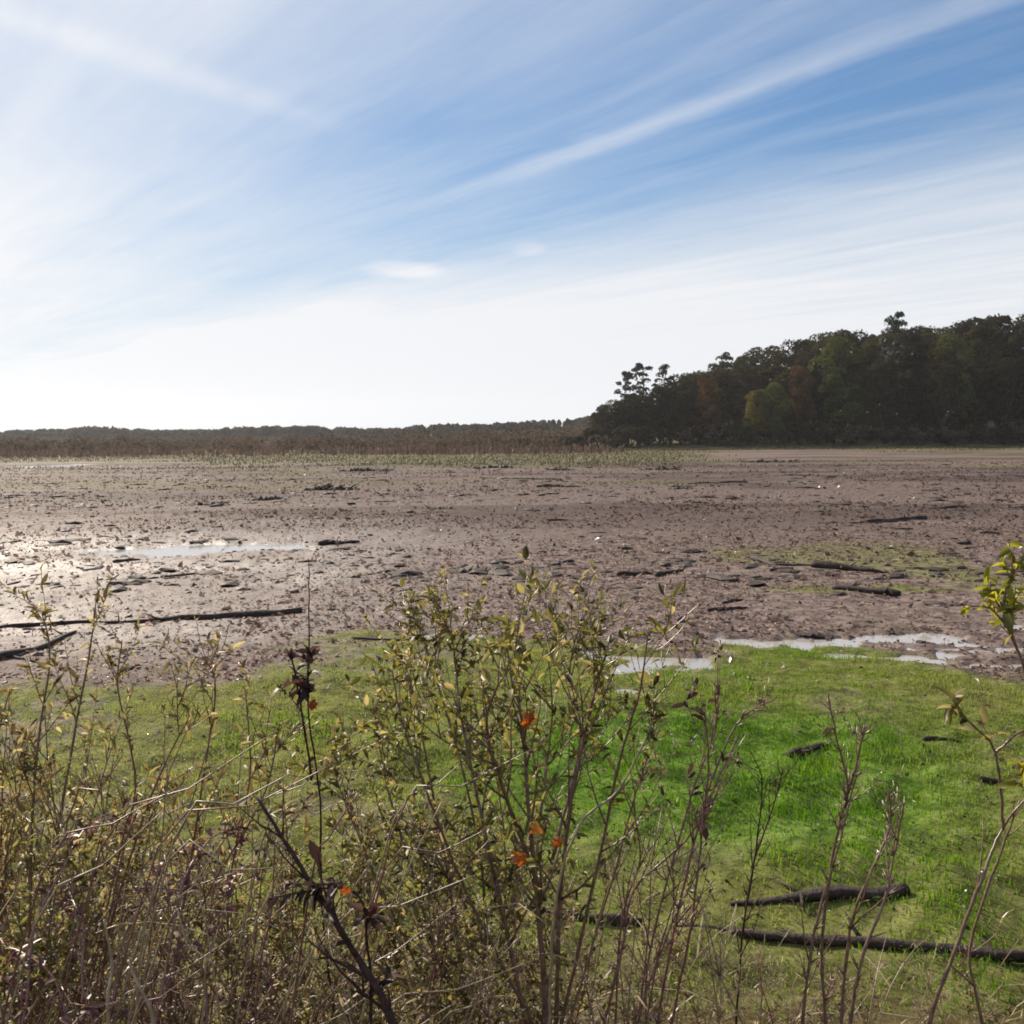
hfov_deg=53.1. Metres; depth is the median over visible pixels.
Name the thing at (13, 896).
dry stalk
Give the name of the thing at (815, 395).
broadleaf tree
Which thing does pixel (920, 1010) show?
bare stalk
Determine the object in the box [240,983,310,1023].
bushy weed
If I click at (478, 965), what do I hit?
dry stalk
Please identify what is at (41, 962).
bramble cane
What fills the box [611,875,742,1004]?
dry stalk
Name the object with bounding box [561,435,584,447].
bush
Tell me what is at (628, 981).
dry stalk
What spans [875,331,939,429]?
broadleaf tree
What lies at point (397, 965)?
bushy weed
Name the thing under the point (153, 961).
dry stalk
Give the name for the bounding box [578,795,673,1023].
dry stalk
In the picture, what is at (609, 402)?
broadleaf tree
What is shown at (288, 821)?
leafy weed
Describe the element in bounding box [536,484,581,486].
driftwood log
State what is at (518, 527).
root clump
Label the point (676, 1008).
bare stalk
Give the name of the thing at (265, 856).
bare stalk
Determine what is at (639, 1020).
bushy weed
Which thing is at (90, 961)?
bushy weed
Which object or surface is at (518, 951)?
bare stalk
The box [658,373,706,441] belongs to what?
broadleaf tree
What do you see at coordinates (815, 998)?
dry stalk
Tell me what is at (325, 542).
driftwood log
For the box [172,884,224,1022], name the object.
dry stalk
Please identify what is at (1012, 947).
dry stalk
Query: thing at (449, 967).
leafy weed
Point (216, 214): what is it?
sky
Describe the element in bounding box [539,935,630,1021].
bushy weed
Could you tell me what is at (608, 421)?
broadleaf tree
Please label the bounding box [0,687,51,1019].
leafy weed
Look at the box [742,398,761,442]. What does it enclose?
broadleaf tree
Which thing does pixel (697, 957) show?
dry stalk
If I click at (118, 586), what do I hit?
dark mud lumps
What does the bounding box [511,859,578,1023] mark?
bare stalk
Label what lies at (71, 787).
bushy weed
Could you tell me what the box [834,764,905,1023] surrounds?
twig shrub
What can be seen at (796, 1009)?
bare stalk
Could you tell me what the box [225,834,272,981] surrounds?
leafy weed
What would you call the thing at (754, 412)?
broadleaf tree
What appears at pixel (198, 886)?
dry stalk
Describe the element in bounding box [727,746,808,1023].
twig shrub
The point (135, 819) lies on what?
leafy weed
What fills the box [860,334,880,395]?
broadleaf tree
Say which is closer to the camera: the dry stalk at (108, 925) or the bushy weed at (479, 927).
the dry stalk at (108, 925)
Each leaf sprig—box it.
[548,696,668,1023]
[927,686,1023,1023]
[960,541,1023,791]
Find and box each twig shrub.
[596,639,778,1023]
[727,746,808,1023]
[788,692,889,1023]
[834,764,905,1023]
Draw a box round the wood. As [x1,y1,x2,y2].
[0,415,596,440]
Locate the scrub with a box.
[0,419,630,453]
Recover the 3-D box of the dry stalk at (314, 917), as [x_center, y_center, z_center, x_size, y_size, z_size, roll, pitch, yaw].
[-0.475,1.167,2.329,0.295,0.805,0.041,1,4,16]
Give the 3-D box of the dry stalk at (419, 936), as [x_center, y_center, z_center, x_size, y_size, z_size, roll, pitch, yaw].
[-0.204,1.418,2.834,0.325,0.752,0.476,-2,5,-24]
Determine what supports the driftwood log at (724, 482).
on the ground at (552, 533)
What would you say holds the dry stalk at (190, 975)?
on the ground at (552, 533)
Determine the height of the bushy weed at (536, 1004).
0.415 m
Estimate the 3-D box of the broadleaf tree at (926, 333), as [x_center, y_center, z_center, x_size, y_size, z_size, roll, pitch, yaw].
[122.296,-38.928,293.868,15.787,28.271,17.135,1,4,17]
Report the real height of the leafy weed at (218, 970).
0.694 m
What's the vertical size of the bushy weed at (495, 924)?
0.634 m
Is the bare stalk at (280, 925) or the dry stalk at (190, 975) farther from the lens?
the bare stalk at (280, 925)
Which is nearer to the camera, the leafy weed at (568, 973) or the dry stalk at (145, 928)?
the dry stalk at (145, 928)
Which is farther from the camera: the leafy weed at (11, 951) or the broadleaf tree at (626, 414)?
the broadleaf tree at (626, 414)
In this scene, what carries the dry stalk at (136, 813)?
on the ground at (552, 533)
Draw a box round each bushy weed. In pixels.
[0,749,63,980]
[0,791,102,1023]
[0,819,144,1023]
[0,826,60,1020]
[0,898,114,1023]
[9,910,111,1023]
[24,872,115,1023]
[33,762,99,991]
[52,908,146,1023]
[71,849,154,1023]
[111,944,174,1023]
[115,796,203,1018]
[115,841,191,1023]
[121,993,182,1023]
[158,888,309,1023]
[196,922,277,1023]
[215,847,322,1023]
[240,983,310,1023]
[242,872,320,1021]
[246,989,313,1023]
[254,891,349,1023]
[254,902,323,1022]
[293,897,394,1023]
[294,810,401,1023]
[311,964,407,1023]
[313,923,364,988]
[324,819,431,1022]
[326,810,416,1022]
[331,840,440,1023]
[357,939,409,1003]
[364,832,436,1015]
[373,998,398,1023]
[394,796,497,1023]
[396,798,499,1018]
[397,965,474,1023]
[406,790,494,997]
[409,793,493,1023]
[422,855,534,1023]
[447,886,501,1023]
[453,898,509,1023]
[459,874,542,1023]
[461,857,539,1018]
[464,770,567,1014]
[492,869,590,1023]
[497,834,587,1023]
[502,907,602,1023]
[504,935,549,1016]
[504,967,568,1023]
[533,932,587,1023]
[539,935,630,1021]
[540,966,607,1023]
[549,884,612,1023]
[570,956,632,1023]
[585,1010,666,1023]
[587,961,669,1023]
[610,923,682,1023]
[612,880,694,1023]
[634,890,705,1023]
[643,921,733,1023]
[683,1009,736,1023]
[702,973,749,1023]
[748,993,790,1023]
[785,1008,814,1023]
[797,956,860,1023]
[813,975,878,1023]
[824,969,885,1023]
[944,949,1015,1023]
[956,990,999,1023]
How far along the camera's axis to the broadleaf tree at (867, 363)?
278.03 m
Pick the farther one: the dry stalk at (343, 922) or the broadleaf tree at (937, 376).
the broadleaf tree at (937, 376)
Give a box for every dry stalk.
[0,818,72,880]
[0,853,63,942]
[0,875,55,1023]
[1,787,178,1023]
[2,987,131,1023]
[5,808,165,1023]
[24,990,45,1022]
[27,981,147,1016]
[35,753,123,1023]
[36,986,84,1023]
[41,882,69,1017]
[46,863,174,1023]
[46,960,115,1017]
[52,837,98,928]
[53,945,140,1006]
[56,730,276,1023]
[64,868,245,1023]
[74,766,196,1019]
[81,857,153,1006]
[82,787,188,1023]
[87,900,176,1018]
[88,788,181,1023]
[88,909,258,1022]
[91,931,198,1023]
[93,909,273,1023]
[94,870,272,1020]
[96,834,223,1023]
[100,865,218,1020]
[103,920,112,1023]
[106,870,157,1019]
[110,762,336,1022]
[112,805,137,954]
[113,950,148,1023]
[114,839,291,1023]
[115,801,193,1001]
[122,883,181,1011]
[123,895,190,1023]
[127,772,291,1023]
[127,959,154,1023]
[130,964,195,1022]
[131,908,217,1023]
[131,969,201,1022]
[134,763,167,1023]
[138,840,222,1001]
[141,732,211,1023]
[158,866,217,1023]
[172,840,223,943]
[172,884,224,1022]
[176,889,234,1017]
[179,932,235,1002]
[183,833,272,1023]
[185,901,288,1022]
[186,915,274,1023]
[188,827,271,1023]
[193,802,250,1023]
[198,826,266,1023]
[201,930,217,1023]
[204,734,354,1021]
[204,828,352,1023]
[207,896,394,1023]
[208,933,262,1023]
[210,773,276,1023]
[223,798,314,1023]
[228,787,363,1018]
[236,848,295,1023]
[242,874,264,983]
[244,805,252,1016]
[254,829,275,1023]
[257,957,295,1017]
[262,858,332,1005]
[264,950,311,1006]
[267,933,327,1012]
[269,879,363,1013]
[274,906,340,1023]
[280,863,355,1023]
[283,932,364,1018]
[286,920,379,1023]
[287,874,379,1023]
[290,792,358,1023]
[290,872,415,1021]
[292,874,476,1023]
[306,818,389,1007]
[309,863,410,1023]
[310,895,467,1023]
[314,815,492,1023]
[315,999,411,1023]
[316,954,426,1023]
[322,992,373,1023]
[331,895,528,1023]
[336,826,491,1021]
[341,746,537,1023]
[351,737,492,1020]
[360,784,442,1020]
[360,801,442,1023]
[363,833,451,1019]
[373,899,481,1021]
[373,961,530,1018]
[393,916,494,1009]
[414,854,530,1021]
[422,1002,455,1023]
[433,785,513,1023]
[438,973,514,1023]
[445,918,528,1023]
[519,903,607,1023]
[542,828,655,1023]
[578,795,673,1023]
[581,891,659,1023]
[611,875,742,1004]
[648,951,706,1023]
[666,906,776,1023]
[747,995,798,1022]
[770,984,837,1019]
[784,974,836,1021]
[817,949,912,1022]
[832,919,892,1023]
[853,936,955,1023]
[966,1001,1023,1023]
[974,909,1023,1000]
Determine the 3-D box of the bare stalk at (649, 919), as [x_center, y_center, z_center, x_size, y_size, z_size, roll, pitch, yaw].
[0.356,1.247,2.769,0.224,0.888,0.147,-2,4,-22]
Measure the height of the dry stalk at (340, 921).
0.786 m
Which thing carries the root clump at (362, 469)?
on the ground at (552, 533)
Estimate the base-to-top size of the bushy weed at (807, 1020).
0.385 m
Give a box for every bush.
[509,437,530,448]
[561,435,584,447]
[576,436,592,446]
[580,426,617,447]
[604,436,625,447]
[610,425,650,447]
[633,431,661,445]
[654,427,680,444]
[674,430,694,444]
[688,429,706,444]
[692,420,734,444]
[714,424,752,445]
[753,429,772,443]
[859,431,878,443]
[925,430,941,442]
[936,427,968,444]
[989,427,1022,444]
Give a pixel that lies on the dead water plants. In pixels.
(542, 556)
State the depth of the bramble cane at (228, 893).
2.61 m
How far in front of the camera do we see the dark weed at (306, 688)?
2.53 m
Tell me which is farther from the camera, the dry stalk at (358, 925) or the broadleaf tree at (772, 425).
the broadleaf tree at (772, 425)
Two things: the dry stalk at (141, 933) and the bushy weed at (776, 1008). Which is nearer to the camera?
the dry stalk at (141, 933)
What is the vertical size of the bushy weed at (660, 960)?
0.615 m
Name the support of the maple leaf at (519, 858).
attached to the willow shrub at (534, 860)
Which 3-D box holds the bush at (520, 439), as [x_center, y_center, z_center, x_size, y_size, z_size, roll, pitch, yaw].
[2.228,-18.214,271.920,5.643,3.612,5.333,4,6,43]
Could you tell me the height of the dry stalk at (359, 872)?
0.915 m
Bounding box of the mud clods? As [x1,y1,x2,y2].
[0,455,1023,683]
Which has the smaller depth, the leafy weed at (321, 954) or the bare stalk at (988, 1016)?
the bare stalk at (988, 1016)
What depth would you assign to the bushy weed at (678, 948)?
3.80 m
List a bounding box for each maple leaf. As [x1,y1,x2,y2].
[305,697,317,709]
[340,885,350,899]
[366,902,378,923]
[511,850,527,866]
[520,712,536,732]
[529,821,547,836]
[549,835,563,849]
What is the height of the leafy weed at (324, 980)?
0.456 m
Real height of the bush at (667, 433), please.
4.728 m
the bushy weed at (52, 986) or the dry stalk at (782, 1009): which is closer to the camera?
the bushy weed at (52, 986)
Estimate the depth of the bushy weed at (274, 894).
3.55 m
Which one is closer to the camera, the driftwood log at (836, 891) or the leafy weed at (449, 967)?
the leafy weed at (449, 967)
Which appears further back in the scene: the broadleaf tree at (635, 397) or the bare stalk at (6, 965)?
the broadleaf tree at (635, 397)
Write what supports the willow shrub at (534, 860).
on the ground at (552, 533)
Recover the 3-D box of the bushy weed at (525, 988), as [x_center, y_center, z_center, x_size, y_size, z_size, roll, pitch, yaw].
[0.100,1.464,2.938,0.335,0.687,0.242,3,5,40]
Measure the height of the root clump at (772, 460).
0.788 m
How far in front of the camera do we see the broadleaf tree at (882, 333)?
301.87 m
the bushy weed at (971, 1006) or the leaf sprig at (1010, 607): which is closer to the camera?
the leaf sprig at (1010, 607)
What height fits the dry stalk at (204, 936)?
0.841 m
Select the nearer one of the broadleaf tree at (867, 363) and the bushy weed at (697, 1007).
the bushy weed at (697, 1007)
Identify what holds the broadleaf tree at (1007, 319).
on the ground at (552, 533)
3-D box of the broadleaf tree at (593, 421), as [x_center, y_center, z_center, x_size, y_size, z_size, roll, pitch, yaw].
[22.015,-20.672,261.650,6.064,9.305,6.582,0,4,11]
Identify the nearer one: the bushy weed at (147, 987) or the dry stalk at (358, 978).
the dry stalk at (358, 978)
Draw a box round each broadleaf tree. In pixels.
[588,414,601,445]
[590,404,622,444]
[594,413,615,442]
[605,399,628,427]
[607,398,640,446]
[617,394,659,444]
[632,416,645,445]
[642,383,671,442]
[651,386,685,443]
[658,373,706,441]
[678,379,712,442]
[687,370,732,416]
[690,377,721,444]
[702,387,729,423]
[707,362,735,398]
[711,368,746,421]
[724,366,761,424]
[724,401,747,441]
[728,360,745,399]
[731,351,764,405]
[742,390,768,444]
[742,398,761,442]
[744,345,788,390]
[744,366,783,410]
[758,382,794,444]
[758,392,787,442]
[759,351,802,416]
[769,339,809,385]
[770,371,815,442]
[782,365,816,439]
[787,350,816,410]
[787,360,823,441]
[801,339,820,350]
[805,348,842,421]
[807,333,825,350]
[807,336,865,442]
[812,329,858,420]
[817,353,865,418]
[828,364,880,442]
[838,329,881,366]
[845,350,880,429]
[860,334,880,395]
[861,333,919,430]
[868,325,903,390]
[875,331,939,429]
[897,328,920,334]
[898,340,948,432]
[910,325,938,334]
[918,346,965,442]
[921,326,954,424]
[922,330,959,429]
[927,332,978,431]
[937,374,978,441]
[944,344,985,427]
[947,320,968,333]
[949,316,997,420]
[954,324,1016,427]
[971,313,1022,374]
[982,330,1022,424]
[990,315,1023,415]
[1012,314,1023,371]
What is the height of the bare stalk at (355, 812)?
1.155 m
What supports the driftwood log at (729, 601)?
on the ground at (552, 533)
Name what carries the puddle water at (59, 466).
on the ground at (552, 533)
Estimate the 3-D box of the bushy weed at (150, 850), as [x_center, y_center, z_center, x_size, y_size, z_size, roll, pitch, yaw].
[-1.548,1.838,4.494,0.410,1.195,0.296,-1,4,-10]
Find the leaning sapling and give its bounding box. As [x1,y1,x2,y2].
[238,775,397,1023]
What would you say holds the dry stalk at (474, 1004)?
on the ground at (552, 533)
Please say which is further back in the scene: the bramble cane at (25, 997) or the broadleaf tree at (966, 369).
the broadleaf tree at (966, 369)
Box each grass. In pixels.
[0,441,1023,470]
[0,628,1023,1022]
[0,932,1022,1023]
[520,443,1023,450]
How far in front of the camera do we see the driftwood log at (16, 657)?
14.14 m
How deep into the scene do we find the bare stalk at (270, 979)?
2.23 m
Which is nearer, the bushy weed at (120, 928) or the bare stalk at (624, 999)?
the bare stalk at (624, 999)
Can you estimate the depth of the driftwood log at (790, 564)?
23.58 m
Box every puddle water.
[0,544,317,558]
[12,464,94,468]
[425,625,1023,693]
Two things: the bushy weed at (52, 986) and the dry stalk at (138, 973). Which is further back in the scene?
the bushy weed at (52, 986)
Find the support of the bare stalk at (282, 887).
on the ground at (552, 533)
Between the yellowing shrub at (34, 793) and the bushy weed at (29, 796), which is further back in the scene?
the bushy weed at (29, 796)
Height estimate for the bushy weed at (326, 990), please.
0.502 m
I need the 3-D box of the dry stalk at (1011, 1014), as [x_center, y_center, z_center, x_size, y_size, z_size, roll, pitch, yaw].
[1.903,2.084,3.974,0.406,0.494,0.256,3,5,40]
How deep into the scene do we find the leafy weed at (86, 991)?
3.46 m
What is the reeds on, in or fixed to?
on the ground at (552, 533)
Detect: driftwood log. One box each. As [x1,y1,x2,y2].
[0,620,90,628]
[0,628,76,659]
[11,648,35,659]
[95,607,301,623]
[112,558,140,562]
[136,576,158,578]
[160,573,196,577]
[317,537,359,545]
[352,636,497,648]
[481,477,561,479]
[520,902,641,926]
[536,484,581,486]
[615,567,652,575]
[655,568,683,576]
[676,910,1023,962]
[688,481,747,483]
[706,606,746,611]
[722,597,747,603]
[728,879,910,912]
[750,555,783,565]
[778,562,810,565]
[786,741,834,757]
[811,560,886,573]
[832,582,900,595]
[851,514,926,522]
[870,520,906,522]
[922,736,960,742]
[932,505,966,508]
[980,775,1022,783]
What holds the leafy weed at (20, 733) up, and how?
on the ground at (552, 533)
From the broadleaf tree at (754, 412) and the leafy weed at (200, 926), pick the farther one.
the broadleaf tree at (754, 412)
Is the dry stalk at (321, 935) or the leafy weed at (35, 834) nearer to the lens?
the dry stalk at (321, 935)
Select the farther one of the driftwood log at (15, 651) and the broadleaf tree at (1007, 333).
the broadleaf tree at (1007, 333)
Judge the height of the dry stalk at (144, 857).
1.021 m
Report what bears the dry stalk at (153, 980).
on the ground at (552, 533)
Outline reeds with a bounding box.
[0,426,624,457]
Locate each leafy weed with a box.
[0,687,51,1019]
[0,783,36,1000]
[0,819,40,958]
[0,823,14,978]
[0,845,23,997]
[0,906,57,1020]
[0,910,45,1005]
[5,679,85,1007]
[5,776,50,962]
[11,790,64,1023]
[22,811,67,995]
[32,844,119,1023]
[40,682,135,1023]
[44,687,119,1022]
[48,877,76,1001]
[66,957,105,1023]
[74,799,147,1007]
[76,750,169,979]
[78,835,145,1023]
[83,811,198,1022]
[91,784,166,1022]
[93,738,177,1020]
[96,845,165,996]
[97,708,203,1023]
[102,821,162,995]
[117,901,177,1023]
[127,798,180,986]
[128,945,202,1023]
[135,896,192,1022]
[141,794,202,1018]
[150,857,232,1023]
[159,810,259,996]
[170,877,285,1023]
[174,783,230,1014]
[192,828,261,1020]
[193,914,222,1016]
[204,723,273,989]
[209,966,286,1023]
[210,991,232,1023]
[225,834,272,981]
[230,936,311,1023]
[231,874,350,1023]
[232,873,295,1016]
[246,785,324,1017]
[247,898,291,1022]
[252,765,322,1008]
[256,854,310,1019]
[269,856,336,1023]
[293,951,344,1018]
[304,892,347,1018]
[329,881,391,1023]
[329,904,364,1022]
[347,836,443,1023]
[392,987,410,1023]
[398,986,438,1023]
[433,906,483,1023]
[439,894,511,1023]
[469,808,534,1014]
[469,925,514,1023]
[490,923,521,1020]
[498,916,539,1016]
[538,902,584,1014]
[551,939,594,1020]
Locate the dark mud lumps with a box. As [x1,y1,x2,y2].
[0,463,1023,597]
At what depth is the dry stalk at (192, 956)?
3.46 m
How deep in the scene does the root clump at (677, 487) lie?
58.84 m
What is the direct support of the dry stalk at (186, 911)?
on the ground at (552, 533)
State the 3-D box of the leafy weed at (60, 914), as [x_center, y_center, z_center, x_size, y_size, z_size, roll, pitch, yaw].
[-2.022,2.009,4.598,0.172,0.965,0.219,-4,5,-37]
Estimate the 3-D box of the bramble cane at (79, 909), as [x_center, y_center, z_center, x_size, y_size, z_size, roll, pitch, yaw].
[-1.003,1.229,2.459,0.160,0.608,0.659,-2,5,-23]
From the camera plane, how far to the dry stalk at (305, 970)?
2.57 m
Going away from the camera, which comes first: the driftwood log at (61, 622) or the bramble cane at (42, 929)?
the bramble cane at (42, 929)
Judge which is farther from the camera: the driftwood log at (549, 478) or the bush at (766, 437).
the bush at (766, 437)
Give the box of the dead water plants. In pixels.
[0,458,1023,779]
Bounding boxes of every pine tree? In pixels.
[613,370,635,405]
[629,363,652,444]
[649,364,674,441]
[713,352,737,391]
[870,311,916,441]
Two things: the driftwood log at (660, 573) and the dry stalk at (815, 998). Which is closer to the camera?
the dry stalk at (815, 998)
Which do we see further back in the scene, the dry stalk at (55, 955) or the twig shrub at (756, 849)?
the twig shrub at (756, 849)
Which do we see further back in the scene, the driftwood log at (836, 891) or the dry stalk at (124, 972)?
the driftwood log at (836, 891)
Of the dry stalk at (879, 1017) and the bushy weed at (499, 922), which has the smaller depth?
the dry stalk at (879, 1017)
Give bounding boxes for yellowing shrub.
[0,563,169,1023]
[84,615,325,1023]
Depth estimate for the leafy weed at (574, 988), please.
3.54 m
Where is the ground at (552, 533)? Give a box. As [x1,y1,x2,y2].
[0,415,1023,1023]
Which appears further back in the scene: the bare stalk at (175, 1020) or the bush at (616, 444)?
the bush at (616, 444)
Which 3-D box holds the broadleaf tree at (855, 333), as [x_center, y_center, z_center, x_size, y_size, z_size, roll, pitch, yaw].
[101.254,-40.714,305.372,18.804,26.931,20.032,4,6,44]
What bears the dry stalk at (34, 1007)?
on the ground at (552, 533)
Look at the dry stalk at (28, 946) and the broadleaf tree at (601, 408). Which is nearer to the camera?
the dry stalk at (28, 946)
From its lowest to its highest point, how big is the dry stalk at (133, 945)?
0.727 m
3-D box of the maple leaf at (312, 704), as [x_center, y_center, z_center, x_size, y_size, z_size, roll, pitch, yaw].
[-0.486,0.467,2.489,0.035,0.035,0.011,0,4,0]
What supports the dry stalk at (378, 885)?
on the ground at (552, 533)
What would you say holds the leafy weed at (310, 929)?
on the ground at (552, 533)
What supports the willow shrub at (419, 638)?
on the ground at (552, 533)
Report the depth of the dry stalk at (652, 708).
2.36 m
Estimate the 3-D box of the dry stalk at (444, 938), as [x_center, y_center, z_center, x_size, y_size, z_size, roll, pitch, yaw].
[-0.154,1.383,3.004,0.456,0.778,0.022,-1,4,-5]
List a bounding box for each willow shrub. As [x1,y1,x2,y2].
[277,576,564,1023]
[344,545,708,1023]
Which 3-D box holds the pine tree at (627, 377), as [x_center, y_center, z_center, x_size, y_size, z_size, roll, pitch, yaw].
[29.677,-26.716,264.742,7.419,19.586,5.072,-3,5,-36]
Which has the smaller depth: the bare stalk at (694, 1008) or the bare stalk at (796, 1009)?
the bare stalk at (796, 1009)
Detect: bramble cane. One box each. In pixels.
[0,794,138,1023]
[0,923,57,1023]
[0,923,74,1017]
[0,963,65,1023]
[0,989,27,1023]
[1,889,13,1015]
[5,975,114,1019]
[55,868,93,1023]
[59,1001,139,1023]
[85,825,223,1023]
[136,986,289,1023]
[150,823,250,1023]
[175,845,266,1023]
[238,948,343,1023]
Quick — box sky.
[0,0,1023,434]
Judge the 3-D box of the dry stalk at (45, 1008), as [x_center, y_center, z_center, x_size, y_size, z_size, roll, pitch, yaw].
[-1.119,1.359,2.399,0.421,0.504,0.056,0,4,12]
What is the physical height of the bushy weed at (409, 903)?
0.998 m
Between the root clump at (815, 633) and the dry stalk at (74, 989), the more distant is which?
the root clump at (815, 633)
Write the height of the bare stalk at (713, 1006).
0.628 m
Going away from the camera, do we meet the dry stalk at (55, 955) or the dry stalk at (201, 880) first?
the dry stalk at (55, 955)
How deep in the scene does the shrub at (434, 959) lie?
2.24 m
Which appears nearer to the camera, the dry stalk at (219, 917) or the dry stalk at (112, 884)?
the dry stalk at (112, 884)
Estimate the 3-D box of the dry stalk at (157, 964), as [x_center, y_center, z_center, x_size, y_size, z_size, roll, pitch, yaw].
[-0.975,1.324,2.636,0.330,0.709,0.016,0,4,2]
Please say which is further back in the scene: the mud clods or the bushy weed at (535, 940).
the mud clods
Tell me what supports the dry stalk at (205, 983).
on the ground at (552, 533)
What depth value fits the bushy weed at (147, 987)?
3.36 m
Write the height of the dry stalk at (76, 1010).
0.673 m
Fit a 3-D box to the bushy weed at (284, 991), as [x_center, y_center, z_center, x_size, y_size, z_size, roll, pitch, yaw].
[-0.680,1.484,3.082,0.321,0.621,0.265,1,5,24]
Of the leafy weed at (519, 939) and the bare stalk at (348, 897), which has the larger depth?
the bare stalk at (348, 897)
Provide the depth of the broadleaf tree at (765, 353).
298.94 m
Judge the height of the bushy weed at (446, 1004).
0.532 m
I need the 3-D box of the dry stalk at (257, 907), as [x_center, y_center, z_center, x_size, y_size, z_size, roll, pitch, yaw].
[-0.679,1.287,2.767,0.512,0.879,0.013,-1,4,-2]
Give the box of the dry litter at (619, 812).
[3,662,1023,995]
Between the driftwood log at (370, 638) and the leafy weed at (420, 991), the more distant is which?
the driftwood log at (370, 638)
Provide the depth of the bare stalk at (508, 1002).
3.65 m
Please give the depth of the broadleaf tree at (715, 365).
292.35 m
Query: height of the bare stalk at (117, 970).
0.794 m
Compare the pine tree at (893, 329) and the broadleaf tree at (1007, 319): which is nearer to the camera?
the pine tree at (893, 329)
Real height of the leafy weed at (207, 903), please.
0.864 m
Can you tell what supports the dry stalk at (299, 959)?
on the ground at (552, 533)
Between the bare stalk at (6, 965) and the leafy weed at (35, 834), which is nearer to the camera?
the bare stalk at (6, 965)
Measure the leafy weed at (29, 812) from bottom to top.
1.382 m
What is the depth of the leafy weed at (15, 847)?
3.40 m
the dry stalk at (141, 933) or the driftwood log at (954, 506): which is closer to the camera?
the dry stalk at (141, 933)
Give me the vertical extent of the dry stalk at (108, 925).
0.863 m
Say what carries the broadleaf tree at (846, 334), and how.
on the ground at (552, 533)
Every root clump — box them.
[189,500,230,505]
[244,495,289,500]
[300,483,359,490]
[338,466,395,471]
[424,504,455,508]
[449,564,510,572]
[463,465,523,467]
[505,525,532,528]
[546,465,573,469]
[638,465,681,469]
[667,485,693,488]
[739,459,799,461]
[799,630,840,638]
[820,521,841,523]
[915,640,941,643]
[923,602,964,606]
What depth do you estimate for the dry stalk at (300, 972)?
2.21 m
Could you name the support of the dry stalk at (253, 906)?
on the ground at (552, 533)
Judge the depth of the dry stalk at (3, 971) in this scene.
2.56 m
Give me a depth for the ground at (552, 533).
14.59 m
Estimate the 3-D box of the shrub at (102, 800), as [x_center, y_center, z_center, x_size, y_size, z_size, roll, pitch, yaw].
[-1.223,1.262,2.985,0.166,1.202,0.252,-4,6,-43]
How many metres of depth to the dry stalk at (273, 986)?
2.34 m
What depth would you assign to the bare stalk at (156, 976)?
2.27 m
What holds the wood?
on the ground at (552, 533)
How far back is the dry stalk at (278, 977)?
3.01 m
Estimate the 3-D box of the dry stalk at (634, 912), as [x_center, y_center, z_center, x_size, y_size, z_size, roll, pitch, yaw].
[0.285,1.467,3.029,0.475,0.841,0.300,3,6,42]
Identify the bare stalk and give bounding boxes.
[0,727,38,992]
[0,863,28,1022]
[27,755,104,1023]
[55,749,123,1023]
[59,854,131,1023]
[69,964,109,1023]
[74,874,135,1019]
[96,867,152,1023]
[101,924,146,1023]
[104,902,146,1016]
[125,859,193,1023]
[140,962,184,1022]
[146,906,235,1023]
[158,844,209,1023]
[158,963,196,1023]
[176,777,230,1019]
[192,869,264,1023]
[213,803,290,1023]
[243,935,319,1023]
[255,840,332,1023]
[259,838,305,1000]
[260,972,294,1022]
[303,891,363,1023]
[312,843,365,1013]
[316,778,369,983]
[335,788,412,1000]
[365,974,402,1019]
[399,920,439,995]
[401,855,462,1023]
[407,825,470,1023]
[410,815,454,1021]
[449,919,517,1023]
[452,932,510,1023]
[502,869,532,1023]
[506,834,533,1018]
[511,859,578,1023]
[516,941,573,1023]
[560,846,629,1023]
[561,960,593,1022]
[593,923,647,1023]
[608,805,686,1022]
[614,840,697,1023]
[636,806,733,1023]
[637,891,698,1022]
[655,988,700,1023]
[671,891,740,1023]
[685,868,749,1023]
[693,903,760,1023]
[741,928,791,1023]
[742,943,780,1023]
[782,991,817,1023]
[793,907,853,1023]
[813,955,855,1023]
[865,949,893,1023]
[903,941,949,1023]
[904,1000,951,1023]
[911,942,951,1023]
[914,974,961,1023]
[953,936,983,1023]
[969,983,1002,1023]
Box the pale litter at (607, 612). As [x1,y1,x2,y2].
[4,459,1023,691]
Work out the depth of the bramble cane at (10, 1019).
2.81 m
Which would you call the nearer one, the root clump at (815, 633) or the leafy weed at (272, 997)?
the leafy weed at (272, 997)
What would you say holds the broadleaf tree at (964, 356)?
on the ground at (552, 533)
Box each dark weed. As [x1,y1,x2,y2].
[267,877,407,1023]
[270,560,336,1020]
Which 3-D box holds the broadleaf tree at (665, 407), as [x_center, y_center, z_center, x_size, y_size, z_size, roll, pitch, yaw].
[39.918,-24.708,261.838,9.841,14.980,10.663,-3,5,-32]
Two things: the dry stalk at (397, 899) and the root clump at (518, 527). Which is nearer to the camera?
the dry stalk at (397, 899)
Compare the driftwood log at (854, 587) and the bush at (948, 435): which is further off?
the bush at (948, 435)

